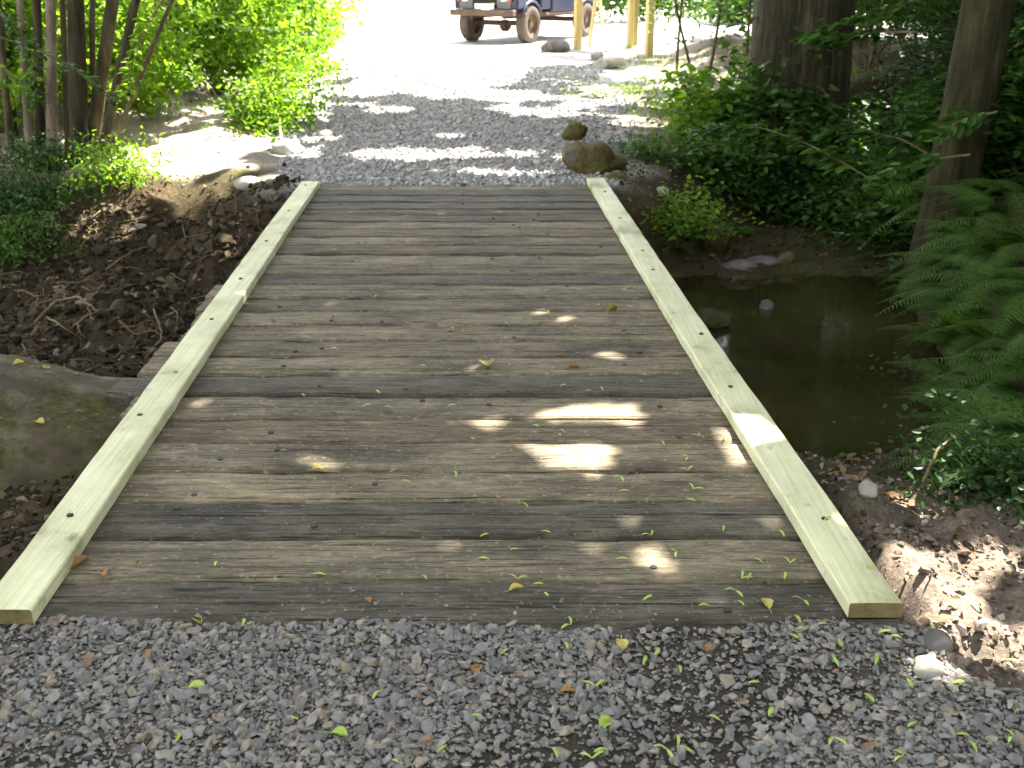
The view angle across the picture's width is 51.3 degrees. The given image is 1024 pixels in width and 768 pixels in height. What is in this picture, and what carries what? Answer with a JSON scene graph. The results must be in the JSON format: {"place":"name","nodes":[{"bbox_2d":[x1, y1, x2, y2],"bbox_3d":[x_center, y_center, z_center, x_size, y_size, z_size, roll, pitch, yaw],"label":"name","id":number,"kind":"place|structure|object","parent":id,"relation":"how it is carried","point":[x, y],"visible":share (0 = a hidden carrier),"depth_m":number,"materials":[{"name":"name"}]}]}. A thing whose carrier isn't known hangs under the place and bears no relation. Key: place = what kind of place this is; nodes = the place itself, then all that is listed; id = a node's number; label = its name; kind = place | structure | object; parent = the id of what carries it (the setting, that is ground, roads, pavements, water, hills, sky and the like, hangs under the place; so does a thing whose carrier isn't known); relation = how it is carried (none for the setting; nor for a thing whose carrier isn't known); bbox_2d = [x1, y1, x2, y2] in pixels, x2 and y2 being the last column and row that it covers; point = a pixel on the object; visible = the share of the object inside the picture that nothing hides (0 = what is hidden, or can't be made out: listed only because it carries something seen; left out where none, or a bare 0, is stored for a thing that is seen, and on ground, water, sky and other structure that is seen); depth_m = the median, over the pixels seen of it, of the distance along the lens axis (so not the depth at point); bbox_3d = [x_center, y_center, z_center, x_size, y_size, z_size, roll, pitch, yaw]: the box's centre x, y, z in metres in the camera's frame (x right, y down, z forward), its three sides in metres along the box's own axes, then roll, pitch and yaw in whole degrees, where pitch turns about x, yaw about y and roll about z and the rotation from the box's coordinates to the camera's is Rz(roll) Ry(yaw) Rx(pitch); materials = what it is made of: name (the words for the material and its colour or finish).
{"place":"outdoors","nodes":[
{"label":"outdoors","id":0,"kind":"place"},
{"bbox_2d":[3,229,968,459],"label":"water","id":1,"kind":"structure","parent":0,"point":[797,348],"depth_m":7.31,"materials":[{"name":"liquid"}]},
{"bbox_2d":[697,308,730,327],"bbox_3d":[1.479,-0.492,7.894,0.262,0.136,0.204,-7,22,-17],"label":"stone","id":2,"kind":"object","parent":1,"relation":"on","point":[711,318],"visible":0.91,"depth_m":7.82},
{"bbox_2d":[699,220,735,251],"bbox_3d":[1.890,-1.350,9.798,0.351,0.337,0.294,0,21,0],"label":"stone","id":3,"kind":"object","parent":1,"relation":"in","point":[723,243],"visible":0.65,"depth_m":9.69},
{"bbox_2d":[0,0,1023,767],"bbox_3d":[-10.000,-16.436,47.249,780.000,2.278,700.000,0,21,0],"label":"ground","id":4,"kind":"structure","parent":0,"point":[418,32],"depth_m":8.99,"materials":[{"name":"gravel"}]},
{"bbox_2d":[0,474,74,558],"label":"earth lumps","id":5,"kind":"object","parent":4,"relation":"on","point":[23,519],"visible":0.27,"depth_m":4.12,"materials":[{"name":"soil"}]},
{"bbox_2d":[0,144,74,216],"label":"shrub","id":6,"kind":"object","parent":4,"relation":"on","point":[7,192],"visible":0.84,"depth_m":9.54,"materials":[{"name":"green plant"}]},
{"bbox_2d":[0,186,117,268],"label":"shrub","id":7,"kind":"object","parent":4,"relation":"on","point":[8,240],"visible":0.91,"depth_m":9.02,"materials":[{"name":"green plant"}]},
{"bbox_2d":[0,0,125,132],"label":"shrub","id":8,"kind":"object","parent":4,"relation":"on","point":[17,76],"visible":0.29,"depth_m":11.10,"materials":[{"name":"green plant"}]},
{"bbox_2d":[0,354,126,498],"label":"boulder","id":9,"kind":"object","parent":4,"relation":"on","point":[29,452],"visible":0.34,"depth_m":4.55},
{"bbox_2d":[0,123,133,174],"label":"shrub","id":10,"kind":"object","parent":4,"relation":"on","point":[47,160],"visible":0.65,"depth_m":10.30,"materials":[{"name":"green plant"}]},
{"bbox_2d":[0,153,142,210],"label":"shrub","id":11,"kind":"object","parent":4,"relation":"on","point":[67,198],"visible":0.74,"depth_m":9.63,"materials":[{"name":"green plant"}]},
{"bbox_2d":[34,284,114,322],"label":"dead branch","id":12,"kind":"object","parent":4,"relation":"on","point":[44,312],"visible":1,"depth_m":7.70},
{"bbox_2d":[0,0,173,162],"bbox_3d":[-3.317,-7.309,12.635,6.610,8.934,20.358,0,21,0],"label":"coppice tree","id":13,"kind":"object","parent":4,"relation":"on","point":[78,116],"visible":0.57,"depth_m":10.64,"materials":[{"name":"brown plant"}]},
{"bbox_2d":[0,9,49,105],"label":"leafy branch","id":14,"kind":"object","parent":13,"relation":"attached to","point":[33,82],"visible":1,"depth_m":8.79,"materials":[{"name":"green plant"}]},
{"bbox_2d":[0,36,127,106],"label":"leafy branch","id":15,"kind":"object","parent":13,"relation":"attached to","point":[86,76],"visible":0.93,"depth_m":9.07,"materials":[{"name":"green plant"}]},
{"bbox_2d":[114,0,164,103],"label":"leafy branch","id":16,"kind":"object","parent":13,"relation":"attached to","point":[152,18],"visible":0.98,"depth_m":10.00,"materials":[{"name":"green plant"}]},
{"bbox_2d":[20,123,180,192],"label":"shrub","id":17,"kind":"object","parent":4,"relation":"on","point":[121,159],"visible":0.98,"depth_m":9.83,"materials":[{"name":"green plant"}]},
{"bbox_2d":[0,0,213,104],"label":"shrub","id":18,"kind":"object","parent":4,"relation":"on","point":[143,4],"visible":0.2,"depth_m":12.24,"materials":[{"name":"green plant"}]},
{"bbox_2d":[153,0,286,37],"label":"leafy branch","id":19,"kind":"object","parent":18,"relation":"attached to","point":[269,32],"visible":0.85,"depth_m":12.72,"materials":[{"name":"green plant"}]},
{"bbox_2d":[42,0,208,119],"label":"shrub","id":20,"kind":"object","parent":4,"relation":"on","point":[164,82],"visible":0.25,"depth_m":13.01,"materials":[{"name":"green plant"}]},
{"bbox_2d":[0,173,277,372],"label":"root litter","id":21,"kind":"object","parent":4,"relation":"on","point":[77,283],"visible":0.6,"depth_m":8.35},
{"bbox_2d":[0,175,303,377],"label":"soil heap","id":22,"kind":"object","parent":4,"relation":"on","point":[171,285],"visible":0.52,"depth_m":8.57,"materials":[{"name":"soil"}]},
{"bbox_2d":[16,78,290,207],"bbox_3d":[-3.528,-3.717,14.450,2.246,0.555,10.494,0,21,0],"label":"ground cover","id":23,"kind":"object","parent":4,"relation":"on","point":[154,140],"visible":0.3,"depth_m":12.77,"materials":[{"name":"green plant"}]},
{"bbox_2d":[41,0,286,77],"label":"shrub","id":24,"kind":"object","parent":4,"relation":"on","point":[226,61],"visible":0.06,"depth_m":14.76,"materials":[{"name":"green plant"}]},
{"bbox_2d":[139,0,313,94],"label":"shrub","id":25,"kind":"object","parent":4,"relation":"on","point":[247,11],"visible":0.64,"depth_m":14.71,"materials":[{"name":"green plant"}]},
{"bbox_2d":[209,52,344,143],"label":"shrub","id":26,"kind":"object","parent":4,"relation":"on","point":[289,109],"visible":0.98,"depth_m":12.24,"materials":[{"name":"green plant"}]},
{"bbox_2d":[218,0,356,61],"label":"shrub","id":27,"kind":"object","parent":4,"relation":"on","point":[301,5],"visible":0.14,"depth_m":19.22,"materials":[{"name":"green plant"}]},
{"bbox_2d":[272,140,304,154],"bbox_3d":[-2.296,-2.425,10.986,0.337,0.170,0.282,0,21,0],"label":"stone","id":28,"kind":"object","parent":4,"relation":"on","point":[291,147],"visible":0.85,"depth_m":10.89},
{"bbox_2d":[250,28,348,89],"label":"shrub","id":29,"kind":"object","parent":4,"relation":"on","point":[326,65],"visible":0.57,"depth_m":16.16,"materials":[{"name":"green plant"}]},
{"bbox_2d":[265,0,376,50],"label":"shrub","id":30,"kind":"object","parent":4,"relation":"on","point":[334,6],"visible":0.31,"depth_m":22.79,"materials":[{"name":"green plant"}]},
{"bbox_2d":[0,178,902,627],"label":"timber bridge","id":31,"kind":"structure","parent":4,"relation":"on","point":[568,256],"depth_m":4.10,"materials":[{"name":"brown wood"}]},
{"bbox_2d":[272,62,645,188],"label":"track gravel","id":32,"kind":"structure","parent":4,"relation":"on","point":[383,135],"depth_m":12.55,"materials":[{"name":"gravel"}]},
{"bbox_2d":[0,78,1023,695],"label":"leaf litter","id":33,"kind":"object","parent":4,"relation":"on","point":[942,620],"visible":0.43,"depth_m":6.50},
{"bbox_2d":[666,120,818,197],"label":"bramble","id":34,"kind":"object","parent":33,"relation":"on","point":[736,176],"visible":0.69,"depth_m":10.68,"materials":[{"name":"green plant"}]},
{"bbox_2d":[0,144,1023,684],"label":"soil clods","id":35,"kind":"object","parent":4,"relation":"on","point":[652,194],"visible":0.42,"depth_m":9.30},
{"bbox_2d":[450,0,593,42],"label":"off road car","id":36,"kind":"object","parent":4,"relation":"on","point":[529,15],"visible":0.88,"depth_m":24.14,"materials":[{"name":"blue paint"}]},
{"bbox_2d":[540,38,570,51],"bbox_3d":[0.882,-6.859,21.700,0.621,0.336,0.450,0,21,0],"label":"stone","id":37,"kind":"object","parent":4,"relation":"on","point":[555,45],"visible":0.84,"depth_m":21.54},
{"bbox_2d":[561,120,587,141],"bbox_3d":[0.692,-2.768,11.681,0.254,0.238,0.324,13,24,29],"label":"boulder","id":38,"kind":"object","parent":4,"relation":"on","point":[574,130],"visible":0.94,"depth_m":11.57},
{"bbox_2d":[573,0,582,49],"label":"timber post","id":39,"kind":"object","parent":4,"relation":"on","point":[578,22],"visible":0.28,"depth_m":21.97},
{"bbox_2d":[562,141,616,174],"bbox_3d":[0.713,-2.084,9.902,0.528,0.358,0.410,-6,22,-16],"label":"boulder","id":40,"kind":"object","parent":4,"relation":"on","point":[585,158],"visible":0.91,"depth_m":9.76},
{"bbox_2d":[547,66,664,98],"bbox_3d":[1.399,-4.272,15.283,1.685,0.508,1.301,4,21,9],"label":"grass patch","id":41,"kind":"object","parent":4,"relation":"on","point":[623,91],"visible":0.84,"depth_m":15.25,"materials":[{"name":"green plant"}]},
{"bbox_2d":[593,56,625,68],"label":"stone","id":42,"kind":"object","parent":4,"relation":"on","point":[608,62],"visible":0.92,"depth_m":18.55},
{"bbox_2d":[626,0,634,47],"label":"timber post","id":43,"kind":"object","parent":4,"relation":"on","point":[630,22],"visible":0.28,"depth_m":22.33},
{"bbox_2d":[595,0,703,21],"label":"hedge bush","id":44,"kind":"object","parent":4,"relation":"on","point":[607,5],"visible":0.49,"depth_m":33.44,"materials":[{"name":"green plant"}]},
{"bbox_2d":[644,0,655,56],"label":"timber post","id":45,"kind":"object","parent":4,"relation":"on","point":[649,44],"visible":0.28,"depth_m":20.50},
{"bbox_2d":[607,74,700,115],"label":"bramble","id":46,"kind":"object","parent":4,"relation":"on","point":[650,100],"visible":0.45,"depth_m":13.74,"materials":[{"name":"green plant"}]},
{"bbox_2d":[607,115,731,170],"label":"bramble","id":47,"kind":"object","parent":4,"relation":"on","point":[644,148],"visible":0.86,"depth_m":10.60,"materials":[{"name":"green plant"}]},
{"bbox_2d":[636,0,719,70],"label":"sapling","id":48,"kind":"object","parent":4,"relation":"on","point":[680,15],"visible":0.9,"depth_m":17.42,"materials":[{"name":"green plant"}]},
{"bbox_2d":[648,0,711,83],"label":"sapling","id":49,"kind":"object","parent":4,"relation":"on","point":[683,41],"visible":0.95,"depth_m":15.33,"materials":[{"name":"green plant"}]},
{"bbox_2d":[628,153,768,251],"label":"plant","id":50,"kind":"object","parent":4,"relation":"on","point":[683,226],"visible":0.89,"depth_m":9.26,"materials":[{"name":"green plant"}]},
{"bbox_2d":[671,0,748,75],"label":"sapling","id":51,"kind":"object","parent":4,"relation":"on","point":[715,38],"visible":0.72,"depth_m":15.59,"materials":[{"name":"green plant"}]},
{"bbox_2d":[671,0,753,26],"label":"hedge bush","id":52,"kind":"object","parent":4,"relation":"on","point":[712,13],"visible":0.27,"depth_m":27.68,"materials":[{"name":"green plant"}]},
{"bbox_2d":[642,57,804,142],"bbox_3d":[2.468,-3.074,11.760,2.002,0.995,1.676,0,21,0],"label":"bramble","id":53,"kind":"object","parent":4,"relation":"on","point":[697,99],"visible":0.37,"depth_m":11.62,"materials":[{"name":"green plant"}]},
{"bbox_2d":[663,17,883,176],"bbox_3d":[2.870,-3.056,11.359,2.455,1.687,1.838,12,24,28],"label":"bramble","id":54,"kind":"object","parent":4,"relation":"on","point":[802,121],"visible":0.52,"depth_m":11.15,"materials":[{"name":"green plant"}]},
{"bbox_2d":[703,140,866,228],"bbox_3d":[2.641,-2.063,10.963,2.242,0.949,1.783,4,21,11],"label":"bramble","id":55,"kind":"object","parent":4,"relation":"on","point":[778,183],"visible":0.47,"depth_m":10.77,"materials":[{"name":"green plant"}]},
{"bbox_2d":[744,0,856,172],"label":"tree","id":56,"kind":"object","parent":4,"relation":"on","point":[774,32],"visible":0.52,"depth_m":11.19,"materials":[{"name":"brown plant"}]},
{"bbox_2d":[789,0,917,46],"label":"leafy branch","id":57,"kind":"object","parent":56,"relation":"attached to","point":[863,19],"visible":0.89,"depth_m":9.69,"materials":[{"name":"green plant"}]},
{"bbox_2d":[746,136,911,231],"bbox_3d":[3.331,-1.991,10.749,2.015,0.973,1.706,0,21,0],"label":"plant","id":58,"kind":"object","parent":4,"relation":"on","point":[827,191],"visible":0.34,"depth_m":10.57,"materials":[{"name":"green plant"}]},
{"bbox_2d":[762,136,914,240],"bbox_3d":[3.861,-1.791,10.577,3.078,1.510,2.394,14,25,32],"label":"shrub","id":59,"kind":"object","parent":4,"relation":"on","point":[828,211],"visible":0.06,"depth_m":10.37,"materials":[{"name":"green plant"}]},
{"bbox_2d":[719,0,959,70],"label":"shrub","id":60,"kind":"object","parent":4,"relation":"on","point":[873,58],"visible":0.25,"depth_m":15.18,"materials":[{"name":"green plant"}]},
{"bbox_2d":[778,91,905,181],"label":"bramble","id":61,"kind":"object","parent":4,"relation":"on","point":[866,121],"visible":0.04,"depth_m":11.73,"materials":[{"name":"green plant"}]},
{"bbox_2d":[739,0,944,61],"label":"shrub","id":62,"kind":"object","parent":4,"relation":"on","point":[915,37],"visible":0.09,"depth_m":17.60,"materials":[{"name":"green plant"}]},
{"bbox_2d":[752,79,943,284],"bbox_3d":[3.868,-1.760,9.603,3.120,1.970,2.532,-3,21,-8],"label":"shrub","id":63,"kind":"object","parent":4,"relation":"on","point":[883,234],"visible":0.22,"depth_m":9.63,"materials":[{"name":"green plant"}]},
{"bbox_2d":[789,0,961,219],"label":"shrub","id":64,"kind":"object","parent":4,"relation":"on","point":[897,112],"visible":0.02,"depth_m":10.71,"materials":[{"name":"green plant"}]},
{"bbox_2d":[844,344,966,388],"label":"plant","id":65,"kind":"object","parent":4,"relation":"on","point":[905,358],"visible":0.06,"depth_m":6.93,"materials":[{"name":"green plant"}]},
{"bbox_2d":[796,433,1023,689],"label":"mud lumps","id":66,"kind":"object","parent":4,"relation":"on","point":[958,655],"visible":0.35,"depth_m":3.59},
{"bbox_2d":[877,322,944,354],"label":"fern","id":67,"kind":"object","parent":4,"relation":"on","point":[920,330],"visible":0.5,"depth_m":7.44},
{"bbox_2d":[814,26,1023,192],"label":"shrub","id":68,"kind":"object","parent":4,"relation":"on","point":[1004,118],"visible":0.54,"depth_m":8.13,"materials":[{"name":"green plant"}]},
{"bbox_2d":[814,121,930,156],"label":"leafy branch","id":69,"kind":"object","parent":68,"relation":"attached to","point":[844,128],"visible":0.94,"depth_m":8.47,"materials":[{"name":"green plant"}]},
{"bbox_2d":[918,108,997,146],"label":"leafy branch","id":70,"kind":"object","parent":68,"relation":"attached to","point":[974,123],"visible":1,"depth_m":7.34,"materials":[{"name":"green plant"}]},
{"bbox_2d":[871,251,969,302],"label":"fern","id":71,"kind":"object","parent":4,"relation":"on","point":[925,267],"visible":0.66,"depth_m":7.62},
{"bbox_2d":[826,0,1023,135],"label":"shrub","id":72,"kind":"object","parent":4,"relation":"on","point":[948,41],"visible":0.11,"depth_m":9.19,"materials":[{"name":"green plant"}]},
{"bbox_2d":[883,360,971,410],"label":"fern","id":73,"kind":"object","parent":4,"relation":"on","point":[934,383],"visible":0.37,"depth_m":6.63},
{"bbox_2d":[833,378,1023,503],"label":"plant","id":74,"kind":"object","parent":4,"relation":"on","point":[925,447],"visible":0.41,"depth_m":4.18,"materials":[{"name":"green plant"}]},
{"bbox_2d":[835,112,1023,228],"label":"plant","id":75,"kind":"object","parent":4,"relation":"on","point":[873,167],"visible":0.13,"depth_m":8.50,"materials":[{"name":"green plant"}]},
{"bbox_2d":[875,283,985,337],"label":"fern","id":76,"kind":"object","parent":4,"relation":"on","point":[943,287],"visible":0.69,"depth_m":7.00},
{"bbox_2d":[866,179,994,241],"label":"fern","id":77,"kind":"object","parent":4,"relation":"on","point":[915,204],"visible":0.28,"depth_m":8.01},
{"bbox_2d":[888,295,976,374],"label":"fern","id":78,"kind":"object","parent":4,"relation":"on","point":[951,334],"visible":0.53,"depth_m":6.92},
{"bbox_2d":[887,395,981,438],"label":"fern","id":79,"kind":"object","parent":4,"relation":"on","point":[937,405],"visible":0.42,"depth_m":6.21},
{"bbox_2d":[849,0,1020,174],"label":"shrub","id":80,"kind":"object","parent":4,"relation":"on","point":[922,47],"visible":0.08,"depth_m":12.65,"materials":[{"name":"green plant"}]},
{"bbox_2d":[923,628,952,653],"bbox_3d":[1.174,0.716,2.951,0.087,0.079,0.076,0,21,0],"label":"stone","id":81,"kind":"object","parent":4,"relation":"on","point":[936,639],"visible":0.77,"depth_m":2.92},
{"bbox_2d":[887,212,1003,275],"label":"fern","id":82,"kind":"object","parent":4,"relation":"on","point":[968,227],"visible":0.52,"depth_m":7.41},
{"bbox_2d":[901,351,995,434],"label":"fern","id":83,"kind":"object","parent":4,"relation":"on","point":[971,386],"visible":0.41,"depth_m":6.07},
{"bbox_2d":[877,437,1023,501],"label":"fern","id":84,"kind":"object","parent":4,"relation":"on","point":[951,459],"visible":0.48,"depth_m":4.12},
{"bbox_2d":[882,375,1023,569],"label":"plant","id":85,"kind":"object","parent":4,"relation":"on","point":[1014,485],"visible":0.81,"depth_m":3.99,"materials":[{"name":"green plant"}]},
{"bbox_2d":[902,392,1008,456],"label":"fern","id":86,"kind":"object","parent":4,"relation":"on","point":[954,416],"visible":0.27,"depth_m":4.72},
{"bbox_2d":[900,0,1014,304],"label":"tree","id":87,"kind":"object","parent":4,"relation":"on","point":[977,60],"visible":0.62,"depth_m":7.62,"materials":[{"name":"brown plant"}]},
{"bbox_2d":[687,121,918,211],"bbox_3d":[2.628,-1.920,9.267,0.662,0.539,2.742,-17,27,-38],"label":"leafy branch","id":88,"kind":"object","parent":87,"relation":"attached to","point":[814,154],"visible":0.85,"depth_m":9.54,"materials":[{"name":"green plant"}]},
{"bbox_2d":[802,27,917,49],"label":"leafy branch","id":89,"kind":"object","parent":87,"relation":"attached to","point":[839,39],"visible":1,"depth_m":9.09,"materials":[{"name":"green plant"}]},
{"bbox_2d":[862,153,970,194],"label":"leafy branch","id":90,"kind":"object","parent":87,"relation":"attached to","point":[890,181],"visible":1,"depth_m":7.40,"materials":[{"name":"green plant"}]},
{"bbox_2d":[896,224,1021,301],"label":"fern","id":91,"kind":"object","parent":4,"relation":"on","point":[991,247],"visible":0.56,"depth_m":6.93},
{"bbox_2d":[894,0,1023,100],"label":"shrub","id":92,"kind":"object","parent":4,"relation":"on","point":[952,16],"visible":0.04,"depth_m":9.20,"materials":[{"name":"green plant"}]},
{"bbox_2d":[900,254,1023,337],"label":"fern","id":93,"kind":"object","parent":4,"relation":"on","point":[999,292],"visible":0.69,"depth_m":6.40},
{"bbox_2d":[919,309,1008,369],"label":"fern","id":94,"kind":"object","parent":4,"relation":"on","point":[976,332],"visible":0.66,"depth_m":6.43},
{"bbox_2d":[912,388,1023,485],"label":"fern","id":95,"kind":"object","parent":4,"relation":"on","point":[1002,415],"visible":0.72,"depth_m":4.27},
{"bbox_2d":[914,357,1023,421],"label":"fern","id":96,"kind":"object","parent":4,"relation":"on","point":[1008,388],"visible":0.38,"depth_m":5.81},
{"bbox_2d":[919,217,1023,285],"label":"fern","id":97,"kind":"object","parent":4,"relation":"on","point":[1015,234],"visible":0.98,"depth_m":6.56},
{"bbox_2d":[919,185,1023,247],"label":"fern","id":98,"kind":"object","parent":4,"relation":"on","point":[997,211],"visible":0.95,"depth_m":7.33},
{"bbox_2d":[920,380,1023,491],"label":"fern","id":99,"kind":"object","parent":4,"relation":"on","point":[997,427],"visible":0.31,"depth_m":4.27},
{"bbox_2d":[921,301,1023,386],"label":"fern","id":100,"kind":"object","parent":4,"relation":"on","point":[1018,326],"visible":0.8,"depth_m":6.13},
{"bbox_2d":[932,178,1023,226],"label":"fern","id":101,"kind":"object","parent":4,"relation":"on","point":[1006,187],"visible":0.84,"depth_m":7.52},
{"bbox_2d":[935,334,1023,415],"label":"fern","id":102,"kind":"object","parent":4,"relation":"on","point":[1013,368],"visible":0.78,"depth_m":5.71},
{"bbox_2d":[947,267,1023,340],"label":"fern","id":103,"kind":"object","parent":4,"relation":"on","point":[1015,273],"visible":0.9,"depth_m":6.04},
{"bbox_2d":[974,309,1023,377],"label":"fern","id":104,"kind":"object","parent":4,"relation":"on","point":[1017,345],"visible":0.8,"depth_m":5.72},
{"bbox_2d":[0,587,1023,767],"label":"gravel","id":105,"kind":"structure","parent":0,"point":[371,746],"depth_m":2.74,"materials":[{"name":"gravel"}]},
{"bbox_2d":[913,655,944,677],"bbox_3d":[1.111,0.758,2.841,0.078,0.057,0.078,8,23,20],"label":"stone","id":106,"kind":"object","parent":105,"relation":"on","point":[928,666],"visible":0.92,"depth_m":2.82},
{"bbox_2d":[618,31,895,178],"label":"grass","id":107,"kind":"structure","parent":0,"point":[738,45],"depth_m":16.20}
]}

